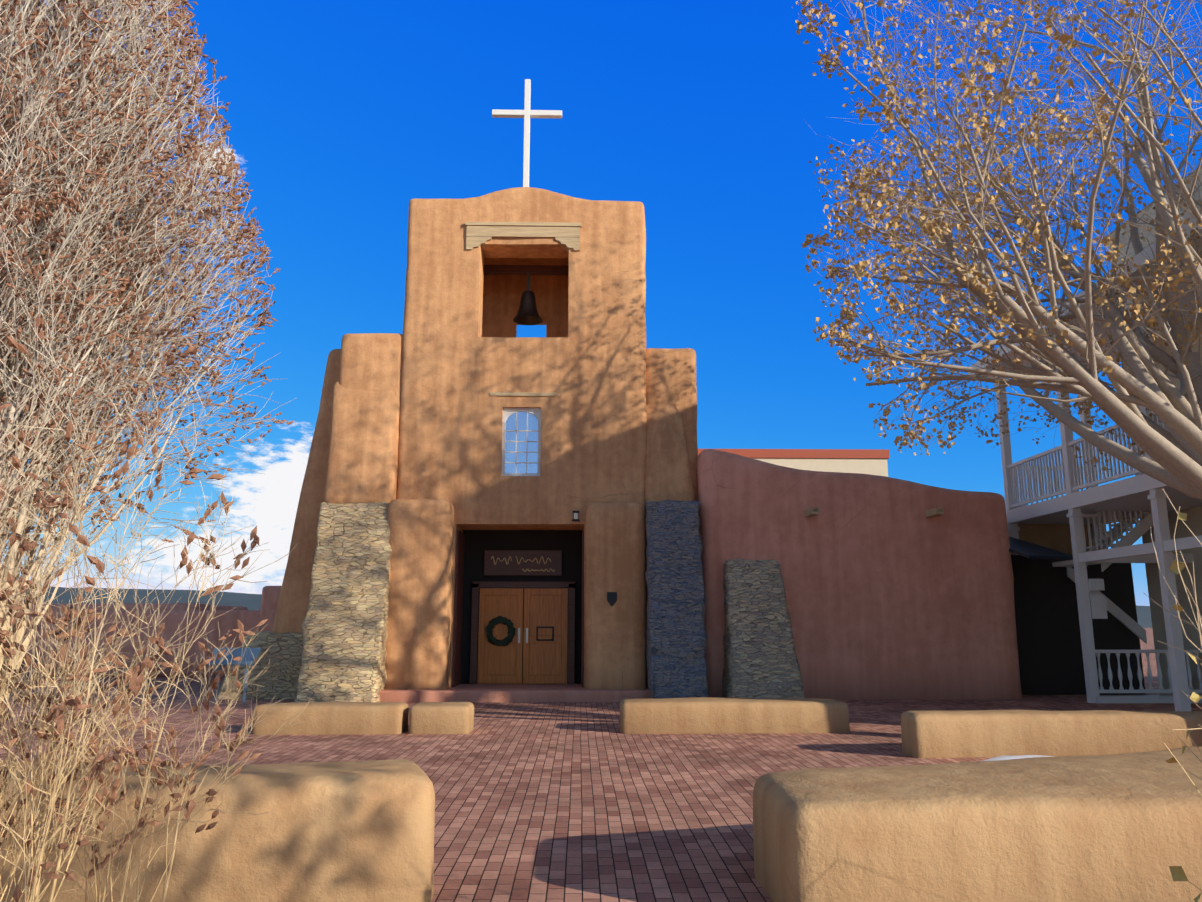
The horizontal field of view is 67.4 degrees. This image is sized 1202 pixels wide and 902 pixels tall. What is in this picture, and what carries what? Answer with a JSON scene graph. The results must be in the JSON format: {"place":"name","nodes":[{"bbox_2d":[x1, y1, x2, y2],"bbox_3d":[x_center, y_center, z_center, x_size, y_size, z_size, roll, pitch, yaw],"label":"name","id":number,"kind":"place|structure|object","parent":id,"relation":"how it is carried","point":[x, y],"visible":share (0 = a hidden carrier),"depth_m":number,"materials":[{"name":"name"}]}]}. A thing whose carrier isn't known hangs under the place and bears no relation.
{"place":"outdoors","nodes":[
{"label":"outdoors","id":0,"kind":"place"},
{"bbox_2d":[1,586,281,676],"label":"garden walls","id":1,"kind":"structure","parent":0,"point":[226,622],"depth_m":29.05,"materials":[{"name":"brown paint"}]},
{"bbox_2d":[272,333,697,689],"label":"church wall","id":2,"kind":"structure","parent":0,"point":[353,454],"depth_m":20.74,"materials":[{"name":"brown paint"}]},
{"bbox_2d":[396,187,646,687],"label":"chapel tower","id":3,"kind":"structure","parent":0,"point":[466,350],"depth_m":21.69,"materials":[{"name":"brown paint"}]},
{"bbox_2d":[484,265,568,274],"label":"bell beam","id":4,"kind":"structure","parent":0,"point":[526,269],"depth_m":23.78,"materials":[{"name":"brown wood"}]},
{"bbox_2d":[15,586,1151,627],"bbox_3d":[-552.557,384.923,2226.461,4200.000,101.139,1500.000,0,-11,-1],"label":"hills","id":5,"kind":"structure","parent":0,"point":[251,601],"depth_m":1878.93,"materials":[{"name":"plant"}]},
{"bbox_2d":[0,628,1201,901],"bbox_3d":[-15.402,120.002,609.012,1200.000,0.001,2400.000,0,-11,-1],"label":"ground","id":6,"kind":"structure","parent":0,"point":[562,802],"depth_m":9.93,"materials":[{"name":"brick"}]},
{"bbox_2d":[0,0,295,733],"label":"shrub wood","id":7,"kind":"object","parent":6,"relation":"on","point":[13,413],"visible":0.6,"depth_m":6.93,"materials":[{"name":"brown plant"}]},
{"bbox_2d":[0,0,293,546],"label":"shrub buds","id":8,"kind":"object","parent":7,"relation":"attached to","point":[20,217],"visible":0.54,"depth_m":6.97,"materials":[{"name":"beige plant"}]},
{"bbox_2d":[0,190,311,901],"bbox_3d":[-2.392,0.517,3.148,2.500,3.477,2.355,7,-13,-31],"label":"shrub","id":9,"kind":"object","parent":6,"relation":"on","point":[36,803],"visible":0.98,"depth_m":3.30,"materials":[{"name":"brown plant"}]},
{"bbox_2d":[0,759,434,901],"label":"wall","id":10,"kind":"structure","parent":6,"relation":"on","point":[353,831],"depth_m":5.06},
{"bbox_2d":[206,648,260,701],"bbox_3d":[-7.926,4.812,19.373,1.000,1.131,0.487,0,-11,-1],"label":"info sign","id":11,"kind":"object","parent":6,"relation":"on","point":[248,655],"visible":0.76,"depth_m":19.35,"materials":[{"name":"blue metal"}]},
{"bbox_2d":[218,631,303,698],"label":"rubble wall","id":12,"kind":"structure","parent":6,"relation":"on","point":[278,678],"depth_m":20.36,"materials":[{"name":"stone"}]},
{"bbox_2d":[294,502,391,701],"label":"stone buttress","id":13,"kind":"structure","parent":6,"relation":"on","point":[344,630],"depth_m":19.57,"materials":[{"name":"beige stone"}]},
{"bbox_2d":[379,684,650,701],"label":"step","id":14,"kind":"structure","parent":6,"relation":"on","point":[519,693],"depth_m":19.30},
{"bbox_2d":[252,697,849,734],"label":"low adobe walls","id":15,"kind":"structure","parent":6,"relation":"on","point":[696,715],"depth_m":13.66,"materials":[{"name":"beige paint"}]},
{"bbox_2d":[644,499,708,698],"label":"stone buttress","id":16,"kind":"structure","parent":6,"relation":"on","point":[676,639],"depth_m":19.58,"materials":[{"name":"grey stone"}]},
{"bbox_2d":[722,559,804,698],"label":"stone buttress","id":17,"kind":"structure","parent":6,"relation":"on","point":[760,660],"depth_m":19.29,"materials":[{"name":"grey stone"}]},
{"bbox_2d":[696,449,1021,699],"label":"chapel wing","id":18,"kind":"structure","parent":6,"relation":"on","point":[893,591],"depth_m":20.45,"materials":[{"name":"brown paint"}]},
{"bbox_2d":[753,747,1201,901],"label":"wall","id":19,"kind":"structure","parent":6,"relation":"on","point":[1124,827],"depth_m":4.94,"materials":[{"name":"beige paint"}]},
{"bbox_2d":[795,0,1201,499],"bbox_3d":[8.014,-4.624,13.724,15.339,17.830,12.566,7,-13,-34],"label":"tree","id":20,"kind":"object","parent":6,"relation":"on","point":[1153,388],"visible":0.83,"depth_m":11.66,"materials":[{"name":"brown plant"}]},
{"bbox_2d":[833,0,1201,461],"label":"tree leaves","id":21,"kind":"object","parent":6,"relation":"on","point":[1193,366],"visible":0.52,"depth_m":14.40,"materials":[{"name":"brown plant"}]},
{"bbox_2d":[984,755,1052,760],"bbox_3d":[5.142,3.683,10.796,1.324,0.066,0.639,0,-11,-1],"label":"snow patch","id":22,"kind":"object","parent":6,"relation":"on","point":[1005,757],"visible":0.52,"depth_m":10.75,"materials":[{"name":"white snow"}]},
{"bbox_2d":[901,710,1201,757],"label":"wall","id":23,"kind":"structure","parent":6,"relation":"on","point":[956,734],"depth_m":11.25,"materials":[{"name":"beige paint"}]},
{"bbox_2d":[1018,524,1103,554],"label":"tan wall","id":24,"kind":"structure","parent":6,"relation":"on","point":[1056,537],"depth_m":22.78,"materials":[{"name":"paint"}]},
{"bbox_2d":[1011,555,1145,694],"bbox_3d":[11.183,4.219,22.007,3.480,3.300,0.680,0,-11,-1],"label":"passage","id":25,"kind":"object","parent":6,"relation":"on","point":[1050,654],"visible":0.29,"depth_m":21.65,"materials":[{"name":"black"}]},
{"bbox_2d":[968,212,1201,710],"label":"balcony porch","id":26,"kind":"object","parent":6,"relation":"on","point":[1138,493],"visible":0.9,"depth_m":19.25,"materials":[{"name":"white wood"}]},
{"bbox_2d":[1052,473,1167,642],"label":"porch stairs","id":27,"kind":"structure","parent":26,"relation":"attached to","point":[1121,527],"depth_m":20.18,"materials":[{"name":"grey wood"}]},
{"bbox_2d":[1097,165,1201,694],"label":"neighbour block","id":28,"kind":"structure","parent":6,"relation":"on","point":[1193,522],"depth_m":20.09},
{"bbox_2d":[1143,489,1201,901],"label":"shrub","id":29,"kind":"object","parent":6,"relation":"on","point":[1198,615],"depth_m":3.57,"materials":[{"name":"beige plant"}]},
{"bbox_3d":[-2.221,4.807,37.338,7.238,8.040,26.632,0,-11,-1],"label":"chapel","id":30,"kind":"object","parent":6,"relation":"on","visible":0},
{"bbox_2d":[452,530,583,686],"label":"recess reveals","id":31,"kind":"object","parent":30,"relation":"attached to","point":[458,616],"visible":0.98,"depth_m":20.96,"materials":[{"name":"brown paint"}]},
{"bbox_2d":[501,408,540,475],"bbox_3d":[-1.889,-0.199,21.475,0.920,1.670,0.100,0,-11,-1],"label":"window frame","id":32,"kind":"object","parent":30,"relation":"attached to","point":[508,412],"visible":0.83,"depth_m":21.46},
{"bbox_2d":[505,412,537,472],"bbox_3d":[-1.889,-0.199,21.475,0.900,1.650,0.010,0,-11,-1],"label":"window glass","id":33,"kind":"object","parent":32,"relation":"in","point":[521,436],"visible":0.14,"depth_m":21.46,"materials":[{"name":"blue glass"}]},
{"bbox_2d":[461,530,581,683],"bbox_3d":[-1.903,3.754,21.974,3.150,3.800,0.170,0,-11,-1],"label":"recess","id":34,"kind":"object","parent":30,"relation":"attached to","point":[568,543],"depth_m":22.09,"materials":[{"name":"black paint"}]},
{"bbox_2d":[469,581,574,683],"bbox_3d":[-1.874,4.364,21.704,2.500,2.420,0.130,0,-11,-1],"label":"door frame","id":35,"kind":"object","parent":34,"relation":"in","point":[478,585],"visible":1,"depth_m":21.74,"materials":[{"name":"brown wood"}]},
{"bbox_2d":[484,550,561,575],"bbox_3d":[-1.904,2.733,22.015,1.900,0.620,0.080,0,-11,-1],"label":"sign board","id":36,"kind":"object","parent":34,"relation":"attached to","point":[503,568],"visible":1,"depth_m":21.97,"materials":[{"name":"brown wood"}]},
{"bbox_2d":[491,556,554,571],"bbox_3d":[-1.899,2.753,21.962,1.570,0.392,0.024,0,-11,-1],"label":"sign lettering","id":37,"kind":"object","parent":36,"relation":"attached to","point":[524,561],"visible":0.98,"depth_m":21.96},
{"bbox_2d":[477,588,567,683],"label":"doors","id":38,"kind":"structure","parent":30,"relation":"attached to","point":[544,662],"depth_m":21.67,"materials":[{"name":"brown wood"}]},
{"bbox_2d":[485,616,514,645],"bbox_3d":[-2.413,4.314,21.625,0.727,0.708,0.161,0,-11,-1],"label":"wreath","id":39,"kind":"object","parent":38,"relation":"attached to","point":[508,639],"visible":1,"depth_m":21.58,"materials":[{"name":"green plant"}]},
{"bbox_2d":[518,628,527,642],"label":"door handles","id":40,"kind":"object","parent":38,"relation":"attached to","point":[519,635],"depth_m":21.64,"materials":[{"name":"silver metal"}]},
{"bbox_2d":[536,627,553,640],"bbox_3d":[-1.343,4.391,21.675,0.420,0.335,0.030,0,-11,-1],"label":"door slot frame","id":41,"kind":"object","parent":38,"relation":"attached to","point":[537,639],"visible":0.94,"depth_m":21.65,"materials":[{"name":"grey metal"}]},
{"bbox_2d":[489,392,555,395],"bbox_3d":[-1.866,-1.343,21.562,1.600,0.090,0.125,0,-11,-1],"label":"window lintel","id":42,"kind":"structure","parent":30,"relation":"attached to","point":[517,394],"depth_m":21.50,"materials":[{"name":"brown wood"}]},
{"bbox_2d":[465,221,580,252],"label":"wooden lintel","id":43,"kind":"structure","parent":30,"relation":"attached to","point":[566,235],"depth_m":22.24,"materials":[{"name":"brown wood"}]},
{"bbox_2d":[492,79,561,186],"bbox_3d":[-1.902,-7.997,23.097,1.800,3.300,0.154,0,-11,-1],"label":"cross","id":44,"kind":"object","parent":30,"relation":"attached to","point":[526,113],"visible":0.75,"depth_m":23.15,"materials":[{"name":"white paint"}]},
{"bbox_2d":[513,273,542,324],"bbox_3d":[-1.913,-4.069,23.734,0.780,1.330,0.780,0,-11,-1],"label":"bell","id":45,"kind":"object","parent":30,"relation":"attached to","point":[527,314],"visible":1,"depth_m":23.57,"materials":[{"name":"brown metal"}]},
{"bbox_2d":[572,511,579,521],"bbox_3d":[-0.584,1.514,20.932,0.180,0.240,0.130,0,-11,-1],"label":"door lamp","id":46,"kind":"object","parent":30,"relation":"attached to","point":[575,520],"depth_m":20.89,"materials":[{"name":"black metal"}]},
{"bbox_2d":[607,592,616,605],"bbox_3d":[0.247,3.306,20.088,0.220,0.320,0.030,0,-11,-1],"label":"plaque","id":47,"kind":"object","parent":30,"relation":"attached to","point":[611,598],"visible":0.88,"depth_m":20.08,"materials":[{"name":"grey metal"}]},
{"bbox_2d":[805,507,943,516],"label":"roof drain spouts","id":48,"kind":"object","parent":30,"relation":"on","point":[812,512],"visible":0.77,"depth_m":20.29,"materials":[{"name":"brown wood"}]},
{"bbox_2d":[1009,536,1071,557],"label":"awning roof","id":49,"kind":"structure","parent":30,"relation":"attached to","point":[1024,548],"depth_m":20.41,"materials":[{"name":"grey metal"}]},
{"bbox_2d":[1,0,1201,605],"label":"sky","id":50,"kind":"structure","parent":0,"point":[341,114],"materials":[{"name":"blue"}]},
{"bbox_2d":[698,449,889,476],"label":"building","id":51,"kind":"structure","parent":0,"point":[868,461],"depth_m":45.89,"materials":[{"name":"beige paint"}]}
]}

